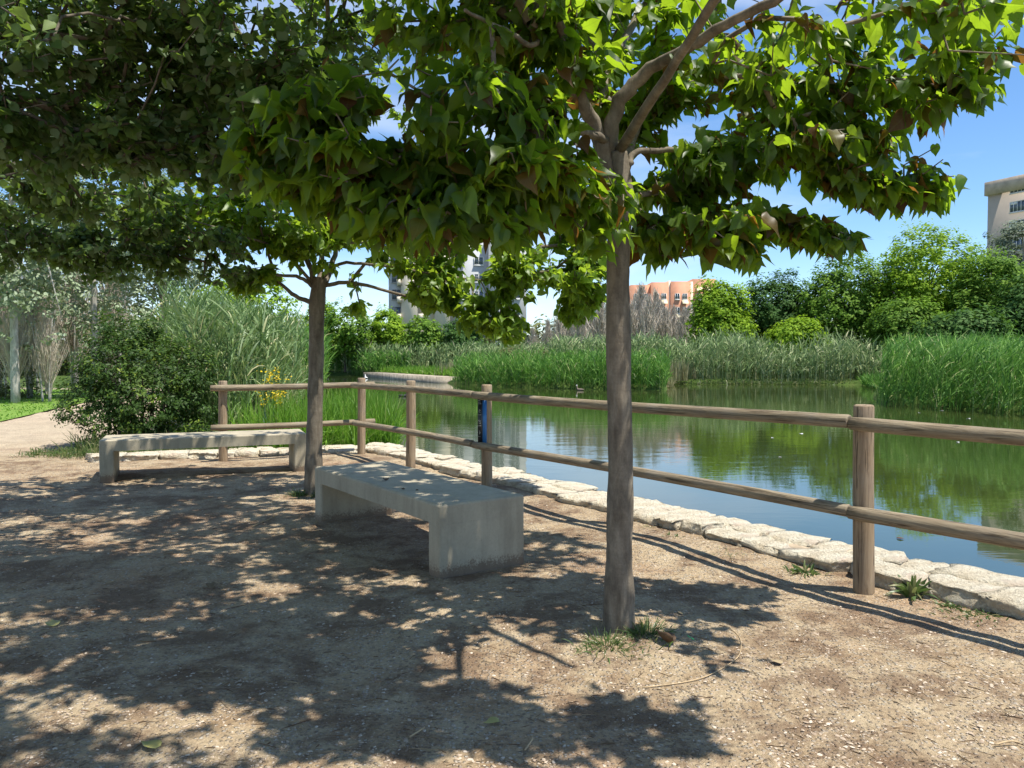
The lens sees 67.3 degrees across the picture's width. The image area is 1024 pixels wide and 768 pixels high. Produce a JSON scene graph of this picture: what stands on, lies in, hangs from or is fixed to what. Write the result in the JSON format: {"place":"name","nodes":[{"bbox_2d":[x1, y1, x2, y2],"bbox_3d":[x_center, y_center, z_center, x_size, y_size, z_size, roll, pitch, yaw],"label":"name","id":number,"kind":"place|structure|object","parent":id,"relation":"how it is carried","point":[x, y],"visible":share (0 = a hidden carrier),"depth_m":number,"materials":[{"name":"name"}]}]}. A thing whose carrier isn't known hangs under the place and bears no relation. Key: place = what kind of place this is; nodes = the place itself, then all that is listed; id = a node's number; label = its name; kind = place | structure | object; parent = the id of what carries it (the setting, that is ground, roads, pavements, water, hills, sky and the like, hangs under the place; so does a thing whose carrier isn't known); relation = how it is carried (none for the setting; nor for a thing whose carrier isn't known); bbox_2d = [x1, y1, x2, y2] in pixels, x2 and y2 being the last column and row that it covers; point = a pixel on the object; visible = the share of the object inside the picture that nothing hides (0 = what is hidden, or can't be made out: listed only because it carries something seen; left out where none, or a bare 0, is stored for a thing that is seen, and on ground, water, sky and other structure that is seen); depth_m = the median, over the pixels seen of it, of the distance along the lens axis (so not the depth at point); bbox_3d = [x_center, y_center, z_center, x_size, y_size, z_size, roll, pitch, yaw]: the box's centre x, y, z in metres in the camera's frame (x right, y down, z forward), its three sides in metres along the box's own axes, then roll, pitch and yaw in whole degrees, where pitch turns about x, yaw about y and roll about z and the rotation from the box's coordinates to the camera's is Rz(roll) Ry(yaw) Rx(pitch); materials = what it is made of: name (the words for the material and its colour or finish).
{"place":"outdoors","nodes":[
{"label":"outdoors","id":0,"kind":"place"},
{"bbox_2d":[0,388,147,420],"bbox_3d":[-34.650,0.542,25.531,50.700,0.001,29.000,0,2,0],"label":"lawn","id":1,"kind":"structure","parent":0,"point":[14,413],"depth_m":22.68,"materials":[{"name":"plant"}]},
{"bbox_2d":[0,278,8,390],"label":"bare tree","id":2,"kind":"object","parent":1,"relation":"on","point":[4,312],"visible":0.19,"depth_m":27.45,"materials":[{"name":"grey plant"}]},
{"bbox_2d":[3,242,27,384],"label":"bare tree","id":3,"kind":"object","parent":1,"relation":"on","point":[6,320],"visible":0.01,"depth_m":30.88,"materials":[{"name":"grey plant"}]},
{"bbox_2d":[0,308,35,387],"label":"bare tree","id":4,"kind":"object","parent":1,"relation":"on","point":[21,336],"visible":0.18,"depth_m":24.43,"materials":[{"name":"grey plant"}]},
{"bbox_2d":[0,358,46,398],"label":"shrub","id":5,"kind":"object","parent":1,"relation":"on","point":[5,392],"visible":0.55,"depth_m":26.42,"materials":[{"name":"green plant"}]},
{"bbox_2d":[0,276,59,397],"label":"bare tree","id":6,"kind":"object","parent":1,"relation":"on","point":[32,364],"visible":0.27,"depth_m":26.85,"materials":[{"name":"grey plant"}]},
{"bbox_2d":[9,262,72,393],"bbox_3d":[-18.293,-2.470,29.943,2.622,6.302,2.657,1,2,29],"label":"bare tree","id":7,"kind":"object","parent":1,"relation":"on","point":[56,324],"visible":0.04,"depth_m":29.88,"materials":[{"name":"grey plant"}]},
{"bbox_2d":[27,313,68,401],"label":"bare tree","id":8,"kind":"object","parent":1,"relation":"on","point":[46,359],"visible":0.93,"depth_m":24.70,"materials":[{"name":"grey plant"}]},
{"bbox_2d":[0,87,96,402],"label":"white poplar tree","id":9,"kind":"object","parent":1,"relation":"on","point":[13,297],"visible":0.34,"depth_m":23.86,"materials":[{"name":"green plant"}]},
{"bbox_2d":[55,269,112,391],"bbox_3d":[-17.522,-2.580,30.908,2.738,6.479,2.764,-1,2,-32],"label":"bare tree","id":10,"kind":"object","parent":1,"relation":"on","point":[71,341],"visible":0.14,"depth_m":30.77,"materials":[{"name":"grey plant"}]},
{"bbox_2d":[17,170,180,397],"bbox_3d":[-14.512,-4.101,26.804,5.391,9.657,4.194,1,2,21],"label":"white poplar tree","id":11,"kind":"object","parent":1,"relation":"on","point":[95,305],"visible":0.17,"depth_m":26.87,"materials":[{"name":"green plant"}]},
{"bbox_2d":[87,281,141,384],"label":"bare tree","id":12,"kind":"object","parent":1,"relation":"on","point":[113,311],"visible":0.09,"depth_m":32.74,"materials":[{"name":"grey plant"}]},
{"bbox_2d":[0,360,1023,767],"bbox_3d":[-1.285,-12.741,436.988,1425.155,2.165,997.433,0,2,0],"label":"ground","id":13,"kind":"structure","parent":0,"point":[252,568],"depth_m":3.79,"materials":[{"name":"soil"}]},
{"bbox_2d":[45,619,59,625],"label":"fallen leaf","id":14,"kind":"object","parent":13,"relation":"on","point":[51,622],"visible":1,"depth_m":4.03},
{"bbox_2d":[8,443,188,460],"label":"grass","id":15,"kind":"structure","parent":13,"relation":"on","point":[53,452],"depth_m":11.20,"materials":[{"name":"green plant"}]},
{"bbox_2d":[48,308,232,443],"bbox_3d":[-5.924,-0.031,12.384,2.773,2.441,2.115,0,2,0],"label":"bush","id":16,"kind":"object","parent":13,"relation":"on","point":[124,417],"visible":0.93,"depth_m":12.00,"materials":[{"name":"green plant"}]},
{"bbox_2d":[52,422,244,458],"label":"grass","id":17,"kind":"structure","parent":13,"relation":"on","point":[92,446],"depth_m":11.34,"materials":[{"name":"green plant"}]},
{"bbox_2d":[141,740,161,748],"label":"fallen leaf","id":18,"kind":"object","parent":13,"relation":"on","point":[154,744],"visible":1,"depth_m":2.74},
{"bbox_2d":[100,168,231,367],"bbox_3d":[-13.455,-4.259,29.942,4.903,9.771,4.154,0,2,0],"label":"white poplar tree","id":19,"kind":"object","parent":13,"relation":"on","point":[154,291],"visible":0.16,"depth_m":29.50,"materials":[{"name":"green plant"}]},
{"bbox_2d":[99,429,305,482],"bbox_3d":[-3.758,0.885,9.491,2.300,0.535,0.660,-1,2,-22],"label":"concrete bench","id":20,"kind":"object","parent":13,"relation":"on","point":[111,447],"visible":0.85,"depth_m":9.21,"materials":[{"name":"concrete"}]},
{"bbox_2d":[0,0,408,288],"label":"white poplar tree","id":21,"kind":"object","parent":13,"relation":"on","point":[200,76],"visible":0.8,"depth_m":4.25,"materials":[{"name":"green plant"}]},
{"bbox_2d":[206,582,217,588],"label":"fallen leaf","id":22,"kind":"object","parent":13,"relation":"on","point":[212,585],"visible":1,"depth_m":4.70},
{"bbox_2d":[141,265,308,431],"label":"reeds","id":23,"kind":"object","parent":13,"relation":"on","point":[245,340],"visible":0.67,"depth_m":13.52,"materials":[{"name":"green plant"}]},
{"bbox_2d":[189,271,307,362],"bbox_3d":[-9.294,-1.720,27.121,4.702,4.878,3.025,0,2,0],"label":"broadleaf tree","id":24,"kind":"object","parent":13,"relation":"on","point":[275,296],"visible":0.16,"depth_m":26.75,"materials":[{"name":"green plant"}]},
{"bbox_2d":[255,364,291,417],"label":"flowering plant","id":25,"kind":"object","parent":13,"relation":"on","point":[275,396],"visible":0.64,"depth_m":12.49,"materials":[{"name":"yellow plant"}]},
{"bbox_2d":[275,488,314,497],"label":"grass tuft","id":26,"kind":"object","parent":13,"relation":"on","point":[299,493],"visible":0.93,"depth_m":7.87,"materials":[{"name":"green plant"}]},
{"bbox_2d":[271,315,338,396],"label":"reeds","id":27,"kind":"object","parent":13,"relation":"on","point":[326,369],"visible":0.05,"depth_m":21.95,"materials":[{"name":"green plant"}]},
{"bbox_2d":[199,380,423,448],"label":"grass","id":28,"kind":"structure","parent":13,"relation":"on","point":[344,406],"depth_m":12.46,"materials":[{"name":"plant"}]},
{"bbox_2d":[302,301,334,345],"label":"broadleaf tree","id":29,"kind":"object","parent":13,"relation":"on","point":[326,309],"visible":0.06,"depth_m":85.20,"materials":[{"name":"green plant"}]},
{"bbox_2d":[51,0,606,495],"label":"mulberry tree","id":30,"kind":"object","parent":13,"relation":"on","point":[439,280],"visible":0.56,"depth_m":7.51,"materials":[{"name":"green plant"}]},
{"bbox_2d":[324,296,381,371],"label":"broadleaf tree","id":31,"kind":"object","parent":13,"relation":"on","point":[344,339],"visible":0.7,"depth_m":80.61,"materials":[{"name":"green plant"}]},
{"bbox_2d":[366,302,409,351],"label":"broadleaf tree","id":32,"kind":"object","parent":13,"relation":"on","point":[392,332],"visible":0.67,"depth_m":82.52,"materials":[{"name":"green plant"}]},
{"bbox_2d":[363,372,454,382],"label":"stone quay","id":33,"kind":"structure","parent":13,"relation":"on","point":[423,378],"depth_m":62.17,"materials":[{"name":"stone"}]},
{"bbox_2d":[409,727,424,737],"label":"twig","id":34,"kind":"object","parent":13,"relation":"on","point":[412,735],"visible":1,"depth_m":2.87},
{"bbox_2d":[377,363,459,376],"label":"grass","id":35,"kind":"structure","parent":13,"relation":"on","point":[414,369],"depth_m":66.71,"materials":[{"name":"plant"}]},
{"bbox_2d":[315,461,523,578],"bbox_3d":[-0.808,1.000,5.946,0.670,0.535,2.150,-1,2,-35],"label":"concrete bench","id":36,"kind":"object","parent":13,"relation":"on","point":[474,527],"visible":0.86,"depth_m":5.22,"materials":[{"name":"concrete"}]},
{"bbox_2d":[398,315,446,366],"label":"broadleaf tree","id":37,"kind":"object","parent":13,"relation":"on","point":[432,331],"visible":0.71,"depth_m":78.72,"materials":[{"name":"green plant"}]},
{"bbox_2d":[330,339,550,372],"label":"reeds","id":38,"kind":"object","parent":13,"relation":"on","point":[445,355],"visible":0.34,"depth_m":75.38,"materials":[{"name":"green plant"}]},
{"bbox_2d":[388,243,525,360],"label":"apartment building","id":39,"kind":"structure","parent":13,"relation":"on","point":[476,267],"depth_m":130.24,"materials":[{"name":"concrete"}]},
{"bbox_2d":[391,290,400,300],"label":"window","id":40,"kind":"structure","parent":39,"relation":"in","point":[394,297],"depth_m":130.14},
{"bbox_2d":[392,307,400,314],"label":"window","id":41,"kind":"structure","parent":39,"relation":"in","point":[395,309],"depth_m":130.20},
{"bbox_2d":[474,274,482,282],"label":"window","id":42,"kind":"structure","parent":39,"relation":"in","point":[477,276],"depth_m":131.03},
{"bbox_2d":[474,257,483,265],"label":"window","id":43,"kind":"structure","parent":39,"relation":"in","point":[477,262],"depth_m":130.94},
{"bbox_2d":[438,318,488,360],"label":"broadleaf tree","id":44,"kind":"object","parent":13,"relation":"on","point":[450,334],"visible":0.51,"depth_m":76.63,"materials":[{"name":"green plant"}]},
{"bbox_2d":[455,352,487,361],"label":"shrub","id":45,"kind":"object","parent":13,"relation":"on","point":[474,356],"visible":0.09,"depth_m":63.71,"materials":[{"name":"green plant"}]},
{"bbox_2d":[484,716,499,722],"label":"fallen leaf","id":46,"kind":"object","parent":13,"relation":"on","point":[492,719],"visible":1,"depth_m":2.99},
{"bbox_2d":[6,267,992,374],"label":"distant trees","id":47,"kind":"object","parent":13,"relation":"on","point":[62,368],"visible":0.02,"depth_m":77.50,"materials":[{"name":"green plant"}]},
{"bbox_2d":[493,345,525,359],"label":"shrub","id":48,"kind":"object","parent":13,"relation":"on","point":[511,349],"visible":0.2,"depth_m":65.44,"materials":[{"name":"green plant"}]},
{"bbox_2d":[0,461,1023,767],"bbox_3d":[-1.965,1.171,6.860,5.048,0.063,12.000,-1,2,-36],"label":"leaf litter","id":49,"kind":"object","parent":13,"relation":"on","point":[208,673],"visible":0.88,"depth_m":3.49,"materials":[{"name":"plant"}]},
{"bbox_2d":[525,327,541,349],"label":"bare tree","id":50,"kind":"object","parent":13,"relation":"on","point":[533,338],"visible":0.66,"depth_m":74.78,"materials":[{"name":"grey plant"}]},
{"bbox_2d":[539,317,553,349],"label":"bare tree","id":51,"kind":"object","parent":13,"relation":"on","point":[547,332],"visible":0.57,"depth_m":72.72,"materials":[{"name":"grey plant"}]},
{"bbox_2d":[85,442,1023,619],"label":"stone edging","id":52,"kind":"object","parent":13,"relation":"on","point":[970,587],"visible":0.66,"depth_m":5.86,"materials":[{"name":"stone"}]},
{"bbox_2d":[550,311,571,341],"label":"bare tree","id":53,"kind":"object","parent":13,"relation":"on","point":[558,326],"visible":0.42,"depth_m":69.70,"materials":[{"name":"grey plant"}]},
{"bbox_2d":[434,357,701,380],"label":"grass","id":54,"kind":"structure","parent":13,"relation":"on","point":[681,374],"depth_m":53.20,"materials":[{"name":"plant"}]},
{"bbox_2d":[562,324,575,338],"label":"bare tree","id":55,"kind":"object","parent":13,"relation":"on","point":[569,334],"visible":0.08,"depth_m":71.53,"materials":[{"name":"grey plant"}]},
{"bbox_2d":[569,317,591,343],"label":"bare tree","id":56,"kind":"object","parent":13,"relation":"on","point":[582,330],"visible":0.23,"depth_m":68.61,"materials":[{"name":"grey plant"}]},
{"bbox_2d":[585,317,595,345],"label":"bare tree","id":57,"kind":"object","parent":13,"relation":"on","point":[588,326],"visible":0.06,"depth_m":72.57,"materials":[{"name":"grey plant"}]},
{"bbox_2d":[587,302,605,344],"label":"bare tree","id":58,"kind":"object","parent":13,"relation":"on","point":[599,327],"visible":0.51,"depth_m":69.52,"materials":[{"name":"grey plant"}]},
{"bbox_2d":[546,330,674,360],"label":"reeds","id":59,"kind":"object","parent":13,"relation":"on","point":[652,343],"visible":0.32,"depth_m":55.37,"materials":[{"name":"green plant"}]},
{"bbox_2d":[553,625,669,663],"bbox_3d":[0.488,1.253,3.762,0.550,0.112,0.493,2,2,42],"label":"grass tuft","id":60,"kind":"object","parent":13,"relation":"on","point":[612,642],"visible":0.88,"depth_m":3.72,"materials":[{"name":"green plant"}]},
{"bbox_2d":[210,378,1023,594],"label":"wooden fence","id":61,"kind":"object","parent":13,"relation":"on","point":[863,424],"visible":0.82,"depth_m":5.08,"materials":[{"name":"brown wood"}]},
{"bbox_2d":[478,399,486,442],"bbox_3d":[-0.319,0.404,8.232,0.095,0.482,0.014,0,2,0],"label":"marker sign","id":62,"kind":"object","parent":61,"relation":"attached to","point":[482,423],"visible":0.97,"depth_m":8.23,"materials":[{"name":"blue metal"}]},
{"bbox_2d":[218,0,1023,633],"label":"mulberry tree","id":63,"kind":"object","parent":13,"relation":"on","point":[520,180],"visible":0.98,"depth_m":3.58,"materials":[{"name":"green plant"}]},
{"bbox_2d":[630,301,640,342],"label":"bare tree","id":64,"kind":"object","parent":13,"relation":"on","point":[633,314],"visible":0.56,"depth_m":70.65,"materials":[{"name":"grey plant"}]},
{"bbox_2d":[630,282,660,351],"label":"bare tree","id":65,"kind":"object","parent":13,"relation":"on","point":[640,298],"visible":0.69,"depth_m":72.55,"materials":[{"name":"grey plant"}]},
{"bbox_2d":[633,295,662,348],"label":"bare tree","id":66,"kind":"object","parent":13,"relation":"on","point":[647,320],"visible":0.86,"depth_m":69.61,"materials":[{"name":"grey plant"}]},
{"bbox_2d":[615,616,682,653],"bbox_3d":[0.679,1.240,3.846,0.422,0.122,0.464,-1,2,-20],"label":"grass tuft","id":67,"kind":"object","parent":13,"relation":"on","point":[644,626],"visible":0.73,"depth_m":3.88,"materials":[{"name":"green plant"}]},
{"bbox_2d":[651,288,674,337],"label":"bare tree","id":68,"kind":"object","parent":13,"relation":"on","point":[654,295],"visible":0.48,"depth_m":73.54,"materials":[{"name":"grey plant"}]},
{"bbox_2d":[657,305,674,344],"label":"bare tree","id":69,"kind":"object","parent":13,"relation":"on","point":[664,329],"visible":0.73,"depth_m":70.66,"materials":[{"name":"grey plant"}]},
{"bbox_2d":[656,629,675,642],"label":"fallen leaf","id":70,"kind":"object","parent":13,"relation":"on","point":[668,637],"visible":0.9,"depth_m":3.73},
{"bbox_2d":[666,374,675,386],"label":"grass","id":71,"kind":"structure","parent":13,"relation":"on","point":[671,382],"depth_m":46.79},
{"bbox_2d":[629,279,715,327],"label":"apartment building","id":72,"kind":"structure","parent":13,"relation":"on","point":[677,293],"depth_m":164.67,"materials":[{"name":"orange brick"}]},
{"bbox_2d":[668,304,680,343],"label":"bare tree","id":73,"kind":"object","parent":13,"relation":"on","point":[674,311],"visible":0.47,"depth_m":72.60,"materials":[{"name":"grey plant"}]},
{"bbox_2d":[664,307,691,348],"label":"bare tree","id":74,"kind":"object","parent":13,"relation":"on","point":[682,318],"visible":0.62,"depth_m":69.71,"materials":[{"name":"grey plant"}]},
{"bbox_2d":[679,303,691,327],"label":"bare tree","id":75,"kind":"object","parent":13,"relation":"on","point":[687,308],"visible":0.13,"depth_m":77.64,"materials":[{"name":"grey plant"}]},
{"bbox_2d":[642,620,740,687],"bbox_3d":[0.925,1.273,3.610,0.257,0.027,0.962,1,2,33],"label":"dry stem","id":76,"kind":"object","parent":13,"relation":"on","point":[701,677],"visible":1,"depth_m":3.35,"materials":[{"name":"plant"}]},
{"bbox_2d":[683,274,758,375],"bbox_3d":[16.750,-4.644,61.916,6.077,8.465,5.338,0,2,0],"label":"broadleaf tree","id":77,"kind":"object","parent":13,"relation":"on","point":[709,313],"visible":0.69,"depth_m":60.70,"materials":[{"name":"green plant"}]},
{"bbox_2d":[675,377,860,384],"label":"grass","id":78,"kind":"structure","parent":13,"relation":"on","point":[814,382],"depth_m":52.77,"materials":[{"name":"green plant"}]},
{"bbox_2d":[738,267,811,350],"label":"broadleaf tree","id":79,"kind":"object","parent":13,"relation":"on","point":[767,314],"visible":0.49,"depth_m":64.44,"materials":[{"name":"green plant"}]},
{"bbox_2d":[770,659,782,663],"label":"fallen leaf","id":80,"kind":"object","parent":13,"relation":"on","point":[778,661],"visible":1,"depth_m":3.51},
{"bbox_2d":[758,314,829,377],"bbox_3d":[21.411,-2.703,57.937,5.688,5.120,4.231,0,2,0],"label":"bush","id":81,"kind":"object","parent":13,"relation":"on","point":[783,334],"visible":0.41,"depth_m":56.82,"materials":[{"name":"green plant"}]},
{"bbox_2d":[782,560,831,578],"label":"weed plant","id":82,"kind":"object","parent":13,"relation":"on","point":[797,569],"visible":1,"depth_m":5.07,"materials":[{"name":"green plant"}]},
{"bbox_2d":[792,249,901,346],"bbox_3d":[27.327,-6.104,62.981,9.545,11.318,7.143,0,2,0],"label":"broadleaf tree","id":83,"kind":"object","parent":13,"relation":"on","point":[838,307],"visible":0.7,"depth_m":61.24,"materials":[{"name":"green plant"}]},
{"bbox_2d":[856,369,882,388],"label":"grass","id":84,"kind":"structure","parent":13,"relation":"on","point":[869,380],"depth_m":46.77,"materials":[{"name":"green plant"}]},
{"bbox_2d":[862,294,952,353],"bbox_3d":[28.951,-3.382,55.928,6.445,6.330,5.651,0,2,0],"label":"bush","id":85,"kind":"object","parent":13,"relation":"on","point":[893,319],"visible":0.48,"depth_m":54.91,"materials":[{"name":"green plant"}]},
{"bbox_2d":[885,574,940,600],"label":"weed plant","id":86,"kind":"object","parent":13,"relation":"on","point":[912,589],"visible":1,"depth_m":4.53,"materials":[{"name":"green plant"}]},
{"bbox_2d":[850,218,1001,343],"bbox_3d":[33.322,-6.776,61.768,12.536,12.736,9.886,0,2,0],"label":"broadleaf tree","id":87,"kind":"object","parent":13,"relation":"on","point":[911,283],"visible":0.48,"depth_m":60.00,"materials":[{"name":"green plant"}]},
{"bbox_2d":[936,598,966,610],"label":"weed plant","id":88,"kind":"object","parent":13,"relation":"on","point":[951,605],"visible":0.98,"depth_m":4.37,"materials":[{"name":"green plant"}]},
{"bbox_2d":[912,299,1019,341],"bbox_3d":[29.271,-2.732,49.987,7.016,5.416,5.084,0,2,0],"label":"bush","id":89,"kind":"object","parent":13,"relation":"on","point":[962,321],"visible":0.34,"depth_m":48.71,"materials":[{"name":"green plant"}]},
{"bbox_2d":[916,596,1015,626],"bbox_3d":[2.618,1.256,4.283,0.728,0.056,0.532,0,2,0],"label":"weed plant","id":90,"kind":"object","parent":13,"relation":"on","point":[968,613],"visible":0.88,"depth_m":4.24,"materials":[{"name":"green plant"}]},
{"bbox_2d":[937,245,1023,316],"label":"broadleaf tree","id":91,"kind":"object","parent":13,"relation":"on","point":[964,298],"visible":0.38,"depth_m":55.94,"materials":[{"name":"green plant"}]},
{"bbox_2d":[978,217,1023,295],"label":"poplar tree","id":92,"kind":"object","parent":13,"relation":"on","point":[1006,240],"visible":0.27,"depth_m":71.51,"materials":[{"name":"green plant"}]},
{"bbox_2d":[984,174,1023,294],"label":"apartment building","id":93,"kind":"structure","parent":13,"relation":"on","point":[1005,196],"depth_m":126.45,"materials":[{"name":"stone"}]},
{"bbox_2d":[1009,239,1021,251],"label":"window","id":94,"kind":"structure","parent":93,"relation":"in","point":[1019,241],"depth_m":124.61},
{"bbox_2d":[1009,189,1023,194],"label":"window","id":95,"kind":"structure","parent":93,"relation":"in","point":[1021,190],"depth_m":124.58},
{"bbox_2d":[1009,200,1023,213],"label":"window","id":96,"kind":"structure","parent":93,"relation":"in","point":[1016,206],"depth_m":124.62,"materials":[{"name":"glass"}]},
{"bbox_2d":[989,268,1023,340],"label":"broadleaf tree","id":97,"kind":"object","parent":13,"relation":"on","point":[1014,304],"visible":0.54,"depth_m":51.64,"materials":[{"name":"green plant"}]},
{"bbox_2d":[994,740,1019,745],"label":"twig","id":98,"kind":"object","parent":13,"relation":"on","point":[999,743],"visible":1,"depth_m":2.79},
{"bbox_2d":[0,0,1023,342],"label":"sky","id":99,"kind":"structure","parent":0,"point":[990,147],"materials":[{"name":"blue"}]},
{"bbox_2d":[323,376,1023,576],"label":"water","id":100,"kind":"structure","parent":0,"point":[976,483],"depth_m":14.10,"materials":[{"name":"liquid"}]},
{"bbox_2d":[323,348,412,375],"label":"reeds","id":101,"kind":"object","parent":100,"relation":"on","point":[370,363],"visible":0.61,"depth_m":78.02,"materials":[{"name":"green plant"}]},
{"bbox_2d":[452,343,673,389],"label":"reeds","id":102,"kind":"object","parent":100,"relation":"on","point":[586,368],"visible":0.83,"depth_m":46.53,"materials":[{"name":"green plant"}]},
{"bbox_2d":[643,325,914,381],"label":"reeds","id":103,"kind":"object","parent":100,"relation":"on","point":[846,358],"visible":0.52,"depth_m":54.13,"materials":[{"name":"green plant"}]},
{"bbox_2d":[872,323,1023,415],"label":"reeds","id":104,"kind":"object","parent":100,"relation":"on","point":[967,369],"visible":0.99,"depth_m":26.77,"materials":[{"name":"green plant"}]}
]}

